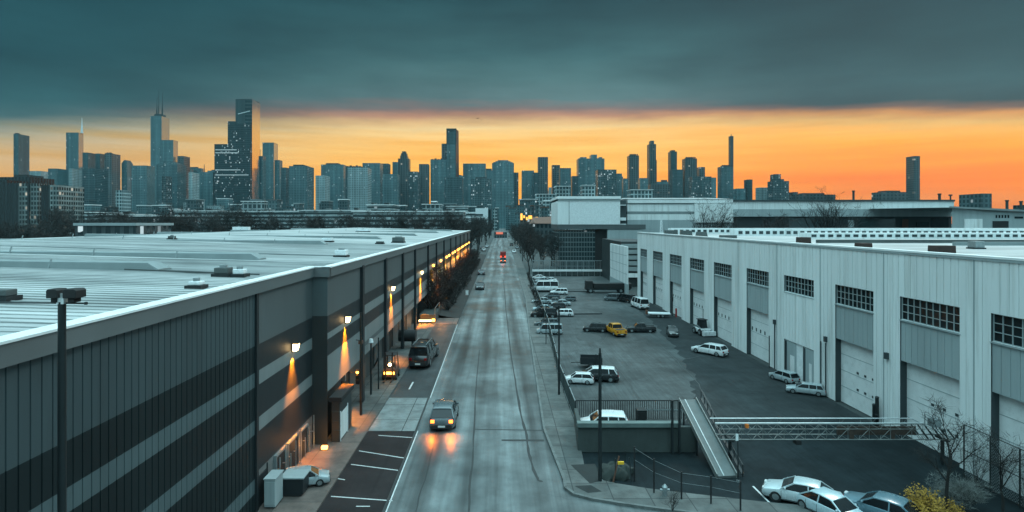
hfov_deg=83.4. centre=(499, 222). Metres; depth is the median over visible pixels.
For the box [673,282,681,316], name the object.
roller door
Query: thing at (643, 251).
window
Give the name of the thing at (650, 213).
long hall
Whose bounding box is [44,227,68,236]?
bare tree
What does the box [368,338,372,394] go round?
lamp post
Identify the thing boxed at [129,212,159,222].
bare tree
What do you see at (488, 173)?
city building
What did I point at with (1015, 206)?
city building
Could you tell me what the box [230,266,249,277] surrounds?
rooftop unit
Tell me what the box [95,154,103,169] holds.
tower block
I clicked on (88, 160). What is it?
tower block
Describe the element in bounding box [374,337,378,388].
lamp post
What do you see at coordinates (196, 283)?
roof vent
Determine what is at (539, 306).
parked car
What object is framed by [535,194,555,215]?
building
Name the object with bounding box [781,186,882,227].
bare tree
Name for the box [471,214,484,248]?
bare tree
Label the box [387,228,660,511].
road
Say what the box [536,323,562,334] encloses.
parked car
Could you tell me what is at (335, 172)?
tower block
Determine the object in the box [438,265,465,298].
shrub
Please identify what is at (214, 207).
house
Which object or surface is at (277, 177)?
tower block
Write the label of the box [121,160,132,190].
tower block
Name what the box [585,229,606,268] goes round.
dark doorway
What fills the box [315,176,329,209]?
tower block
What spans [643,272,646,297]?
roller door
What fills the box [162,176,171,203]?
tower block
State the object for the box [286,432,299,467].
service door
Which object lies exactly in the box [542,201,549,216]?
house
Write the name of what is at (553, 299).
parked car
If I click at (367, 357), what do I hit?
dock door
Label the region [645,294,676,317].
flatbed trailer
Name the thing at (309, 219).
bare tree
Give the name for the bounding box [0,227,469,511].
warehouse
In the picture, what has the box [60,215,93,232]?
bare tree
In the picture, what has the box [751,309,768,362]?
roller door
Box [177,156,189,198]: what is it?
tower block
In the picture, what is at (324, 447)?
ground lamp
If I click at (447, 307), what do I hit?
shrub
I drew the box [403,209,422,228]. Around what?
bare tree
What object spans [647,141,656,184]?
tower block
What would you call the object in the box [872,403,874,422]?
bollard
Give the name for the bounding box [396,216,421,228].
bare tree
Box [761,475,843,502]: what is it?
parked car
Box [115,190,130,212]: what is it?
city building
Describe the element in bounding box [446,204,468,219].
building
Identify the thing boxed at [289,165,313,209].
tower block
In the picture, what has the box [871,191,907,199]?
city building
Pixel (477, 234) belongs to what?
bare tree
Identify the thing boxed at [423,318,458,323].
driveway
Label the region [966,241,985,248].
roof vent
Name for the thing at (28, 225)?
bare tree
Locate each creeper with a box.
[955,422,1001,482]
[999,436,1023,504]
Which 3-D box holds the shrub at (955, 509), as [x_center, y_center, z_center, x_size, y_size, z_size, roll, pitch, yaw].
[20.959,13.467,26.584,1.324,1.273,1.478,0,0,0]
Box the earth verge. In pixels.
[436,253,485,317]
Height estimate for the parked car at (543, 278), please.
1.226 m
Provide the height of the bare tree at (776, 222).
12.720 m
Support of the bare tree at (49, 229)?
on the ground at (633, 290)
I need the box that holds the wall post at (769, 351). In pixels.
[769,336,769,367]
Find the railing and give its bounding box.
[576,400,685,418]
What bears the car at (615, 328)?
on the yard at (648, 376)
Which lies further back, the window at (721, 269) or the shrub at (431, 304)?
the shrub at (431, 304)
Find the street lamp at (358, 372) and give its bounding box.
[347,312,361,415]
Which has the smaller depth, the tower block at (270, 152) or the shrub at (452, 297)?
the shrub at (452, 297)
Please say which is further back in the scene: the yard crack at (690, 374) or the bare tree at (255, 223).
the bare tree at (255, 223)
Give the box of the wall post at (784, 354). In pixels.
[784,340,785,369]
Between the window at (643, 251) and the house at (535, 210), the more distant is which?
the house at (535, 210)
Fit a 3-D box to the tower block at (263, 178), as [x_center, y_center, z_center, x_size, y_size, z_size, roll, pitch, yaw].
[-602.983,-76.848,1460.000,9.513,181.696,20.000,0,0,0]
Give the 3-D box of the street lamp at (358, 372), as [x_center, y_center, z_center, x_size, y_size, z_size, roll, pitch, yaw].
[-10.903,10.200,41.400,1.939,7.400,0.400,0,0,0]
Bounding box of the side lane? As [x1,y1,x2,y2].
[389,324,456,397]
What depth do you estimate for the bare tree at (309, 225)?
246.63 m
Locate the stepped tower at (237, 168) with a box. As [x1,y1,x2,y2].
[214,99,259,205]
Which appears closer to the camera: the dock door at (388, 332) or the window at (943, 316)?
the window at (943, 316)
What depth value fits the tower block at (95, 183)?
1204.66 m
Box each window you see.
[641,249,646,257]
[654,251,662,261]
[671,254,681,266]
[691,258,703,271]
[713,262,731,278]
[746,268,768,287]
[785,275,813,298]
[788,218,817,227]
[834,285,873,313]
[858,219,894,227]
[899,297,959,334]
[916,222,928,227]
[931,218,948,227]
[989,314,1023,350]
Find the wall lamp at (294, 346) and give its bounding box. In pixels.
[291,342,299,351]
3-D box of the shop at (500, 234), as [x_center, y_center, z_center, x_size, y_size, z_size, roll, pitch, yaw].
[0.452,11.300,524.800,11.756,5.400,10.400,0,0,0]
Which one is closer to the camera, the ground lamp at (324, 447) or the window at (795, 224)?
the ground lamp at (324, 447)
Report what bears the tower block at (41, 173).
on the ground at (633, 290)
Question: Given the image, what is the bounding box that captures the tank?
[398,330,416,345]
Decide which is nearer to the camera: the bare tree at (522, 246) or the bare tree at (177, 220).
the bare tree at (522, 246)
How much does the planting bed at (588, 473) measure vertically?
0.001 m
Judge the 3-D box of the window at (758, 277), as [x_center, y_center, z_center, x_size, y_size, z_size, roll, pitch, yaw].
[26.385,5.645,58.800,0.230,1.590,5.120,0,0,0]
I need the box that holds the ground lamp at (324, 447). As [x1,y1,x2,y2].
[321,445,327,449]
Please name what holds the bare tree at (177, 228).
on the ground at (633, 290)
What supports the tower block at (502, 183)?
on the ground at (633, 290)
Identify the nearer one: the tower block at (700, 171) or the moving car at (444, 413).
the moving car at (444, 413)
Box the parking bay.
[317,431,416,511]
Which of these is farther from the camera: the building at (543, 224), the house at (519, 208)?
the house at (519, 208)
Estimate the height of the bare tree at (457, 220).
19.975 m
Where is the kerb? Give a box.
[508,242,696,511]
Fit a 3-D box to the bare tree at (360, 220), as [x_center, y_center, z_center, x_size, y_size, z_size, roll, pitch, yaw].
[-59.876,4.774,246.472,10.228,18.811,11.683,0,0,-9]
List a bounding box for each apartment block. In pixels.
[0,175,53,235]
[41,185,83,236]
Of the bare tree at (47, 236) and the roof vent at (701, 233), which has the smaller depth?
the roof vent at (701, 233)
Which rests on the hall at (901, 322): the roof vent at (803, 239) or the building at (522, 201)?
the roof vent at (803, 239)
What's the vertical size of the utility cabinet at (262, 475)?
1.550 m
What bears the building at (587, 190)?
on the ground at (633, 290)
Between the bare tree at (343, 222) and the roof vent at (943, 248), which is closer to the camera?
the roof vent at (943, 248)
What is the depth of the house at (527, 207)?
615.68 m
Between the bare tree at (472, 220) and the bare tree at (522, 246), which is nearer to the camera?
the bare tree at (522, 246)
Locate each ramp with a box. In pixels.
[419,302,439,322]
[679,390,743,478]
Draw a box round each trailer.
[571,354,598,366]
[584,280,631,292]
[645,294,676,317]
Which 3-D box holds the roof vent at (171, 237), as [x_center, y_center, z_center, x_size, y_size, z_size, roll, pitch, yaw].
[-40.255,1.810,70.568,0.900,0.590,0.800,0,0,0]
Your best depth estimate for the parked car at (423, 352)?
55.05 m
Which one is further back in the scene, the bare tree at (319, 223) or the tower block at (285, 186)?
the tower block at (285, 186)
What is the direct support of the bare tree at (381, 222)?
on the ground at (633, 290)
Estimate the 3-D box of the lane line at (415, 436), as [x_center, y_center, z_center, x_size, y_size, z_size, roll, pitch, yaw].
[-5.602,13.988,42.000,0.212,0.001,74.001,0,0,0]
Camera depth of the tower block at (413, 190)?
1300.00 m
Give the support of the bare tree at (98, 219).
on the ground at (633, 290)
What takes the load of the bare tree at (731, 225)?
on the raised terrace
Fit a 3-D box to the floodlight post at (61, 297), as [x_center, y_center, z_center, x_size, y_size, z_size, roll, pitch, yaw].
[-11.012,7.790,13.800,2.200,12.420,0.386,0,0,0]
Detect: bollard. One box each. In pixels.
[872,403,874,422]
[875,396,878,425]
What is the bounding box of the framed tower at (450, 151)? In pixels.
[442,128,458,176]
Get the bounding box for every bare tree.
[0,221,25,238]
[7,219,29,238]
[14,223,36,237]
[18,218,47,237]
[24,220,58,237]
[26,223,74,237]
[29,227,52,237]
[33,205,71,236]
[38,205,70,235]
[44,203,76,236]
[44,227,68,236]
[60,206,100,236]
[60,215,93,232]
[78,206,112,222]
[86,214,109,222]
[103,210,135,222]
[109,212,135,222]
[111,206,141,222]
[126,215,157,222]
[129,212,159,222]
[142,206,176,226]
[143,212,165,222]
[153,204,188,231]
[168,213,187,231]
[176,206,216,231]
[184,212,218,231]
[192,207,229,231]
[207,205,244,231]
[209,209,240,231]
[227,202,256,229]
[234,208,259,227]
[237,208,268,229]
[256,212,281,229]
[257,215,278,229]
[266,211,288,229]
[280,210,304,229]
[296,215,316,227]
[302,215,321,227]
[306,214,334,227]
[312,211,338,227]
[325,215,342,227]
[334,209,359,227]
[338,212,356,227]
[348,214,376,227]
[350,215,371,227]
[361,210,381,227]
[369,216,388,227]
[377,210,396,228]
[385,208,410,228]
[389,208,418,228]
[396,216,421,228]
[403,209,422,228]
[413,211,439,229]
[417,211,430,227]
[427,211,442,229]
[437,208,458,229]
[441,212,466,229]
[443,204,471,229]
[444,214,464,229]
[456,213,479,233]
[457,215,482,248]
[467,214,484,248]
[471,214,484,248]
[471,214,486,247]
[480,221,490,245]
[509,225,516,243]
[512,231,522,251]
[514,225,537,272]
[516,236,529,260]
[521,237,539,260]
[522,222,540,262]
[534,236,546,263]
[535,236,553,259]
[543,230,552,265]
[544,231,563,259]
[687,187,740,227]
[692,210,740,227]
[750,210,794,227]
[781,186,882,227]
[910,393,998,510]
[972,416,1023,511]
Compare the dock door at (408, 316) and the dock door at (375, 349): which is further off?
the dock door at (408, 316)
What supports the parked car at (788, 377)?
on the asphalt patch
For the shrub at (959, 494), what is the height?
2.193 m
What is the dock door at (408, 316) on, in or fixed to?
in the warehouse
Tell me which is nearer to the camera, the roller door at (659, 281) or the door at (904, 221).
the roller door at (659, 281)
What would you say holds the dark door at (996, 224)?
in the workshop
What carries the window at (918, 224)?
in the long hall at (747, 210)
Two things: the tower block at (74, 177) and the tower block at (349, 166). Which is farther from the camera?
the tower block at (349, 166)
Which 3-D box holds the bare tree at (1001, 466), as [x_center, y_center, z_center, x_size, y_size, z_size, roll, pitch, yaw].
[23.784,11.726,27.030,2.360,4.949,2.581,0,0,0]
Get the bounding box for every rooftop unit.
[0,288,22,301]
[211,264,232,276]
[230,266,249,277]
[333,248,349,256]
[391,236,405,242]
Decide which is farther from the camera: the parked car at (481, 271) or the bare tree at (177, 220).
the bare tree at (177, 220)
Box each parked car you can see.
[283,465,329,486]
[408,338,438,366]
[475,282,484,289]
[478,269,484,274]
[530,307,557,317]
[531,280,558,290]
[531,297,551,303]
[532,275,544,279]
[532,304,550,310]
[534,318,557,325]
[535,277,550,281]
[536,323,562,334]
[544,292,559,297]
[549,302,565,308]
[550,288,567,294]
[550,297,559,301]
[551,299,570,305]
[557,308,573,316]
[562,296,575,300]
[565,371,593,384]
[575,365,618,382]
[580,410,628,420]
[583,322,606,332]
[666,325,678,336]
[691,342,728,356]
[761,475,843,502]
[769,370,799,383]
[785,381,825,396]
[797,486,861,511]
[844,490,924,511]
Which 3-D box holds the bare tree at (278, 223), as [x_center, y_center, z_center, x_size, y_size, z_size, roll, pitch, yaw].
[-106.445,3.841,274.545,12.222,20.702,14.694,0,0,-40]
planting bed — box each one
[571,464,597,482]
[575,485,601,492]
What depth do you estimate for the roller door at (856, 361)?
43.02 m
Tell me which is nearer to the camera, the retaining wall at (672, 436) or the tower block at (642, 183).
the retaining wall at (672, 436)
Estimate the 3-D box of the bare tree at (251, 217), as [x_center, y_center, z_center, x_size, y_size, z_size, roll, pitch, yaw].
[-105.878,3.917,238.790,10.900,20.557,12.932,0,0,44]
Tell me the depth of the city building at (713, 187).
1769.66 m
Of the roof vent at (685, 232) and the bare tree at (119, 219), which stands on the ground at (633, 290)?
the bare tree at (119, 219)
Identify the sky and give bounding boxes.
[0,0,1023,223]
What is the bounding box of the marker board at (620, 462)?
[615,458,623,481]
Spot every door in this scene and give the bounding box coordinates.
[273,445,286,469]
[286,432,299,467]
[299,423,308,460]
[349,360,359,393]
[365,351,369,377]
[373,339,381,367]
[382,332,388,357]
[392,323,397,345]
[406,310,410,329]
[413,303,417,321]
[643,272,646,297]
[656,276,662,307]
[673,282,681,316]
[693,289,703,324]
[718,298,731,343]
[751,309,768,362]
[785,339,795,371]
[803,347,813,381]
[841,340,872,416]
[902,219,907,227]
[907,363,959,462]
[964,219,982,227]
[993,221,1008,227]
[999,394,1023,495]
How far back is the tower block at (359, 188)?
1150.00 m
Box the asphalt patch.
[640,303,871,423]
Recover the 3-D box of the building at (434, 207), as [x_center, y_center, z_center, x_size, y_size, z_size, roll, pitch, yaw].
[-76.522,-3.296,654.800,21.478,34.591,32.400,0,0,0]
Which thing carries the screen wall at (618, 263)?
on the yard at (648, 376)
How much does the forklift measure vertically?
2.544 m
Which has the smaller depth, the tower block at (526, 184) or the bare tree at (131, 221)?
the bare tree at (131, 221)
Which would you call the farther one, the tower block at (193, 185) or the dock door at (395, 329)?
the tower block at (193, 185)
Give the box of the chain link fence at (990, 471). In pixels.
[963,424,1023,507]
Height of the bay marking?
0.001 m
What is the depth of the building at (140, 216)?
420.00 m
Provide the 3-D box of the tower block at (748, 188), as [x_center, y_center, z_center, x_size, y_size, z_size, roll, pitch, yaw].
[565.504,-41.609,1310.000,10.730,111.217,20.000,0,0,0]
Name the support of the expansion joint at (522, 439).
on the road
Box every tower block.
[13,133,28,176]
[29,171,47,178]
[48,169,67,185]
[66,122,82,169]
[68,169,81,186]
[82,153,94,168]
[82,169,107,207]
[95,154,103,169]
[104,152,119,206]
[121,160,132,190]
[131,166,154,213]
[150,90,168,204]
[156,162,185,208]
[160,140,177,162]
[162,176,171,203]
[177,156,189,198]
[188,173,198,198]
[199,165,213,207]
[260,156,265,200]
[262,143,277,200]
[274,160,281,199]
[281,168,288,210]
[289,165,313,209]
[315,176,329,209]
[321,163,345,209]
[345,165,361,198]
[347,168,370,209]
[362,163,382,203]
[382,174,398,204]
[383,164,389,173]
[392,162,397,173]
[398,151,409,210]
[409,172,418,210]
[419,164,428,209]
[430,158,446,204]
[444,177,462,204]
[463,164,485,205]
[471,177,491,208]
[492,160,513,227]
[514,173,517,204]
[521,171,533,198]
[532,173,537,198]
[537,157,547,193]
[551,165,559,193]
[559,168,570,195]
[571,176,577,195]
[576,155,603,195]
[595,170,615,195]
[616,174,621,198]
[622,179,627,197]
[627,154,638,189]
[638,178,647,188]
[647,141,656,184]
[648,184,669,197]
[668,150,676,183]
[669,170,682,197]
[682,157,696,197]
[688,177,710,197]
[697,167,704,176]
[717,165,732,198]
[728,135,732,166]
[733,189,744,199]
[744,180,751,199]
[755,188,766,199]
[767,174,788,199]
[906,156,919,199]
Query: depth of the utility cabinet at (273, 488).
27.93 m
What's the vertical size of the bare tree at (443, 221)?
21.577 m
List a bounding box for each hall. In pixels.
[621,198,732,232]
[637,228,1023,495]
[732,200,954,227]
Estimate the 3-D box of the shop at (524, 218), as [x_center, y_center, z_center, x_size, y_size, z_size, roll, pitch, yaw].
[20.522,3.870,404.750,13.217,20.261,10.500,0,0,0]
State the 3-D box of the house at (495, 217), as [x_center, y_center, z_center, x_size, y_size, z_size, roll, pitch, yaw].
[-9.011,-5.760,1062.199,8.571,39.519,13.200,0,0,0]
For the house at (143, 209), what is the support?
on the ground at (633, 290)
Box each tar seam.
[415,429,436,511]
[468,350,479,511]
[503,280,542,481]
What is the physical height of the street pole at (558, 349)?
7.300 m
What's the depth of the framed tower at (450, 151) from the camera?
1400.00 m
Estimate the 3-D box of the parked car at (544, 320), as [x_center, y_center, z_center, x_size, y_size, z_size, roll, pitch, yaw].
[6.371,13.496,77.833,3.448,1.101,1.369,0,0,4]
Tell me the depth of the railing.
40.98 m
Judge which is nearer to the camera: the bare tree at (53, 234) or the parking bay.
the parking bay
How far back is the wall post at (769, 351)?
55.47 m
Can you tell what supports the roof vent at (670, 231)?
on the hall at (901, 322)
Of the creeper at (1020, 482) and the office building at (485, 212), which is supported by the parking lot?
the creeper at (1020, 482)
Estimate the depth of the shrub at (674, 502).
27.70 m
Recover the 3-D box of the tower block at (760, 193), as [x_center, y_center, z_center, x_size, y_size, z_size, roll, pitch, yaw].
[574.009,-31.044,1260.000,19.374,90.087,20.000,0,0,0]
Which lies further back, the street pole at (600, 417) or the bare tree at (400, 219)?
the bare tree at (400, 219)
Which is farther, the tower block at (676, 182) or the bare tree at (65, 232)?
the tower block at (676, 182)
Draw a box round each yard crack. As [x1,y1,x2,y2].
[592,346,638,399]
[660,345,710,405]
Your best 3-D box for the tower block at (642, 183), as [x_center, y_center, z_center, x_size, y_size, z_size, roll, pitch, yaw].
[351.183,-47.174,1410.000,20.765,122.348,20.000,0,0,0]
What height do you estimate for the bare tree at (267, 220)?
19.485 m
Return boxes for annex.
[602,239,636,285]
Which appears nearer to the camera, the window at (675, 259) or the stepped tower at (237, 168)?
the window at (675, 259)
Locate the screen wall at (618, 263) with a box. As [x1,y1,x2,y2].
[610,243,628,293]
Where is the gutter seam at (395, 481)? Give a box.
[382,324,456,511]
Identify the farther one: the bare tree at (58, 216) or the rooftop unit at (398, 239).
the bare tree at (58, 216)
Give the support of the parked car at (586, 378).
on the yard at (648, 376)
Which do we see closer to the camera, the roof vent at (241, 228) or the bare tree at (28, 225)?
the roof vent at (241, 228)
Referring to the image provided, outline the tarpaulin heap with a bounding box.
[597,456,633,481]
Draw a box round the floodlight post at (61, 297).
[0,288,87,511]
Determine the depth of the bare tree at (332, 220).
266.10 m
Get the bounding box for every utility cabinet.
[259,469,265,506]
[263,470,283,507]
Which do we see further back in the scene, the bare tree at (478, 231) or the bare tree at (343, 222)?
the bare tree at (478, 231)
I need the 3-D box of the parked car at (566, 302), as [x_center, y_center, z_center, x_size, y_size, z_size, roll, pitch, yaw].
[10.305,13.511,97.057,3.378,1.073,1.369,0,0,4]
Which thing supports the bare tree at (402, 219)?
on the ground at (633, 290)
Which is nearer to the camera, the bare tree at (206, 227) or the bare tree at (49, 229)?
the bare tree at (49, 229)
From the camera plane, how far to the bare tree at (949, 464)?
27.06 m
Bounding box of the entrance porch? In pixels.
[329,384,353,441]
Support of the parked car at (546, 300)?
on the yard at (648, 376)
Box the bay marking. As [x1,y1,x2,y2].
[331,435,414,506]
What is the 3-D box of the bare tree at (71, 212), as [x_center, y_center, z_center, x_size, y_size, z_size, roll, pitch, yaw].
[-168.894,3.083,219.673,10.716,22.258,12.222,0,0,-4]
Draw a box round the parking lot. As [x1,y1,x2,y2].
[582,424,1023,511]
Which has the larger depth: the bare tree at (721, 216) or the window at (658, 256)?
the bare tree at (721, 216)
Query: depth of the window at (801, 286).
50.68 m
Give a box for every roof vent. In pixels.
[166,235,176,239]
[184,277,208,288]
[232,227,249,229]
[322,237,333,241]
[355,229,370,231]
[664,230,677,233]
[680,230,692,235]
[695,232,707,236]
[719,235,736,237]
[796,237,811,243]
[854,243,872,247]
[928,245,955,252]
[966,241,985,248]
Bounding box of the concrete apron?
[368,398,429,430]
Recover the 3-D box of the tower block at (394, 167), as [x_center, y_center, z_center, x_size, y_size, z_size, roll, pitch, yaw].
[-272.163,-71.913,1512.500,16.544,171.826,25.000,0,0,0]
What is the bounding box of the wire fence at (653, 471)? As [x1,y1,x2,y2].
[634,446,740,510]
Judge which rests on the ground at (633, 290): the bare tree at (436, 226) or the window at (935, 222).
the bare tree at (436, 226)
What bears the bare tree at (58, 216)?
on the ground at (633, 290)
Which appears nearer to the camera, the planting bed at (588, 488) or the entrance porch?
the planting bed at (588, 488)
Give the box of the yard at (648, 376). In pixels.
[529,275,695,422]
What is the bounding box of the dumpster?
[283,469,309,495]
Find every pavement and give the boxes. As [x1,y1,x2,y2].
[258,430,367,511]
[349,324,435,429]
[503,228,813,511]
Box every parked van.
[604,293,620,300]
[617,293,634,302]
[631,296,648,309]
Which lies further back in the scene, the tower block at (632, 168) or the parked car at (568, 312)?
the tower block at (632, 168)
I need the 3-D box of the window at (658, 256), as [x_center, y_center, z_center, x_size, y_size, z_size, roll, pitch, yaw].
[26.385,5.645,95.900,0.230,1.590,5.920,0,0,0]
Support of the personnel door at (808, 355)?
in the hall at (901, 322)
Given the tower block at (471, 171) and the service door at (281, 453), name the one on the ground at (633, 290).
the tower block at (471, 171)
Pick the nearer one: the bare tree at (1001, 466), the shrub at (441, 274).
the bare tree at (1001, 466)
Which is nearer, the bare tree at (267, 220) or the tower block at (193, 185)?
the bare tree at (267, 220)
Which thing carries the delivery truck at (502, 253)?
on the road
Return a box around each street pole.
[558,305,559,394]
[598,348,601,481]
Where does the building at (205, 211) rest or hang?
on the ground at (633, 290)
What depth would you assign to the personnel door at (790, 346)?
52.12 m
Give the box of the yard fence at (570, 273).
[532,260,601,275]
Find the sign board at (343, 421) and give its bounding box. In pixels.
[340,403,347,440]
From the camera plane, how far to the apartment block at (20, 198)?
335.00 m
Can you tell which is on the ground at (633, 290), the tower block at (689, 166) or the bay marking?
the tower block at (689, 166)
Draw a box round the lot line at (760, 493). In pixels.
[752,486,768,501]
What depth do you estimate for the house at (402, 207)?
647.51 m
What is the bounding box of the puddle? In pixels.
[577,334,600,340]
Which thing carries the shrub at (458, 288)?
on the earth verge
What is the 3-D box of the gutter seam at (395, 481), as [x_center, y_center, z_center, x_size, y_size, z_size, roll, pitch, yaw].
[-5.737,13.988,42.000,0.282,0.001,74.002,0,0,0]
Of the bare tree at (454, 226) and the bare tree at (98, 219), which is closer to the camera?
the bare tree at (98, 219)
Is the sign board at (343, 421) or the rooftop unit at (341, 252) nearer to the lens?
the sign board at (343, 421)
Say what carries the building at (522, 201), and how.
on the ground at (633, 290)
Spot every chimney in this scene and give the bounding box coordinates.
[852,190,854,199]
[1005,200,1008,208]
[1019,201,1022,209]
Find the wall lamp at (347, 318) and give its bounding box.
[344,315,350,322]
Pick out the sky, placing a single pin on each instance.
(837, 95)
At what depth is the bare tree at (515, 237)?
260.81 m
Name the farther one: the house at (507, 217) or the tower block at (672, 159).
the tower block at (672, 159)
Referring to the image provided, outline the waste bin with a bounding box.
[635,407,646,420]
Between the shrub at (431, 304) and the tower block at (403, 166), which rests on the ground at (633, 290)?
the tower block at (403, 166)
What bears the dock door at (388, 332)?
in the warehouse
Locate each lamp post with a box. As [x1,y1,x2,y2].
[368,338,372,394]
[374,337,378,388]
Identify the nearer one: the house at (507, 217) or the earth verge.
the earth verge
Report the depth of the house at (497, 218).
1074.70 m
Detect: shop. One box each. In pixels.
[494,232,506,237]
[520,213,538,223]
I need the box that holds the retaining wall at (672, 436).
[574,400,695,453]
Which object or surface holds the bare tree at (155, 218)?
on the ground at (633, 290)
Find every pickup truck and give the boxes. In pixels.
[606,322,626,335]
[626,322,655,332]
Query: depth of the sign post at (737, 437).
30.98 m
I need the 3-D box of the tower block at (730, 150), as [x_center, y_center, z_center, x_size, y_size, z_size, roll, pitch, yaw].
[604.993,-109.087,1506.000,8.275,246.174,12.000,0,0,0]
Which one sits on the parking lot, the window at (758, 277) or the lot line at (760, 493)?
the lot line at (760, 493)
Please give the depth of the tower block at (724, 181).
1400.00 m
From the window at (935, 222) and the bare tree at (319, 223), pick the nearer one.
the window at (935, 222)
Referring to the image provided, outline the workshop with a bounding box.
[885,206,1023,227]
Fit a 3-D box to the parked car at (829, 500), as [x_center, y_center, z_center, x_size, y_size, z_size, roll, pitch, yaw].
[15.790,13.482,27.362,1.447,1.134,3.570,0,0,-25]
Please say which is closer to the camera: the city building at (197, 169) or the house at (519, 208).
the house at (519, 208)
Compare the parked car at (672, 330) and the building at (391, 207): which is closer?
the parked car at (672, 330)
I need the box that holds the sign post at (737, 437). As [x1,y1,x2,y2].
[736,428,738,482]
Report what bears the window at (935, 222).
in the long hall at (747, 210)
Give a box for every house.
[84,200,95,204]
[84,204,101,210]
[103,206,117,212]
[136,205,151,213]
[152,205,169,213]
[159,207,172,214]
[185,199,203,209]
[207,206,223,210]
[216,198,232,210]
[230,204,241,210]
[267,199,282,210]
[293,203,304,210]
[320,200,332,209]
[338,199,349,209]
[400,205,407,210]
[443,203,456,210]
[468,206,475,211]
[493,209,496,229]
[495,208,498,229]
[505,206,509,229]
[509,208,515,228]
[514,212,520,224]
[516,205,523,212]
[525,200,531,215]
[530,205,533,215]
[534,205,538,215]
[540,207,548,216]
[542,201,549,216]
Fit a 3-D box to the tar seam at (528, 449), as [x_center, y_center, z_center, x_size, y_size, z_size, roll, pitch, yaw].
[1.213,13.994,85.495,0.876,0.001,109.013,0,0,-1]
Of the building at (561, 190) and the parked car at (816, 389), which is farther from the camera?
the building at (561, 190)
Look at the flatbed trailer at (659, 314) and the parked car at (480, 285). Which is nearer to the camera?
the flatbed trailer at (659, 314)
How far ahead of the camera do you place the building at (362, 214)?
430.00 m
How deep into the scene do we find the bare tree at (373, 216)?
268.76 m
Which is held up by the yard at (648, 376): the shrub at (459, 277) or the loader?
the loader
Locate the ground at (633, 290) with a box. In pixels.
[385,224,951,511]
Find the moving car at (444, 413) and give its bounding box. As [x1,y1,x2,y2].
[429,399,458,428]
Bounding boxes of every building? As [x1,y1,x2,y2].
[73,223,173,236]
[84,210,122,222]
[98,212,155,222]
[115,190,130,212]
[131,215,197,231]
[174,208,227,231]
[190,167,203,171]
[228,209,298,229]
[241,201,267,210]
[297,208,370,227]
[351,209,466,229]
[366,203,399,210]
[421,204,442,210]
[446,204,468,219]
[465,208,491,234]
[486,169,491,178]
[519,199,536,214]
[529,217,564,244]
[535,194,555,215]
[550,196,645,268]
[554,186,570,229]
[580,185,594,229]
[626,189,652,197]
[657,180,667,183]
[711,178,715,197]
[789,193,834,199]
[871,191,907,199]
[959,194,991,207]
[1013,205,1023,211]
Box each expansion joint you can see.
[475,429,541,430]
[501,439,543,440]
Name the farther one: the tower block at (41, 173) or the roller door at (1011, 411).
the tower block at (41, 173)
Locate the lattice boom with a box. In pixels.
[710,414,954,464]
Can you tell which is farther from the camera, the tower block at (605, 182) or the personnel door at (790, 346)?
the tower block at (605, 182)
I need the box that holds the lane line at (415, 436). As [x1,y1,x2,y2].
[386,324,457,511]
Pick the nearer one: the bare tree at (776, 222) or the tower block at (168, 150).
the bare tree at (776, 222)
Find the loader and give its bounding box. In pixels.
[692,318,715,335]
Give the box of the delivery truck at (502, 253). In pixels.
[500,251,505,258]
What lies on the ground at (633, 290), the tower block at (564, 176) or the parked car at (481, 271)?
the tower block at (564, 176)
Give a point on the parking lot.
(896, 467)
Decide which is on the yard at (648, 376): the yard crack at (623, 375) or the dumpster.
the yard crack at (623, 375)
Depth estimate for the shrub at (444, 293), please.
94.76 m
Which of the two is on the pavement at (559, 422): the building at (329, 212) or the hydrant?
the hydrant
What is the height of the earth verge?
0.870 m
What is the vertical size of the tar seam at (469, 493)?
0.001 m
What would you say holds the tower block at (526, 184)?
on the ground at (633, 290)
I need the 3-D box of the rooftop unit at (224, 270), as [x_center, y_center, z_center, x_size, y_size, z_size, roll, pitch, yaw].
[-14.357,2.499,29.856,0.920,0.610,0.800,0,0,0]
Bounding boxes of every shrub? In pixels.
[422,272,449,309]
[426,262,458,306]
[433,273,459,301]
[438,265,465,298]
[438,298,455,309]
[445,293,460,303]
[454,263,471,277]
[454,284,466,293]
[455,260,471,266]
[536,308,545,316]
[661,487,680,510]
[903,481,948,511]
[924,469,1001,511]
[937,499,965,511]
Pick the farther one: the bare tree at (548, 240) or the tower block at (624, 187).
the tower block at (624, 187)
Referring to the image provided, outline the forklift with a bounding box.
[382,352,399,381]
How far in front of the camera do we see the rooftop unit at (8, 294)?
19.93 m
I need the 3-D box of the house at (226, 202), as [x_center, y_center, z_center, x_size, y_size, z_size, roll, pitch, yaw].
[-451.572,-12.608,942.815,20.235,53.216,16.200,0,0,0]
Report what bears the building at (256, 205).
on the ground at (633, 290)
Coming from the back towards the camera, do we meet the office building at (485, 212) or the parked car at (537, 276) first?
the office building at (485, 212)
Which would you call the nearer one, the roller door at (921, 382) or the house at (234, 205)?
the roller door at (921, 382)
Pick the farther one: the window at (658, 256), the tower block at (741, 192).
the tower block at (741, 192)
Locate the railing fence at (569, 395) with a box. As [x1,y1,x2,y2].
[531,276,575,416]
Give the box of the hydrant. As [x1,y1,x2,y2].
[660,484,669,495]
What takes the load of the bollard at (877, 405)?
on the parking lot
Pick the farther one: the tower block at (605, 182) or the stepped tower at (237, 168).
the stepped tower at (237, 168)
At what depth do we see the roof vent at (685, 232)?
88.39 m

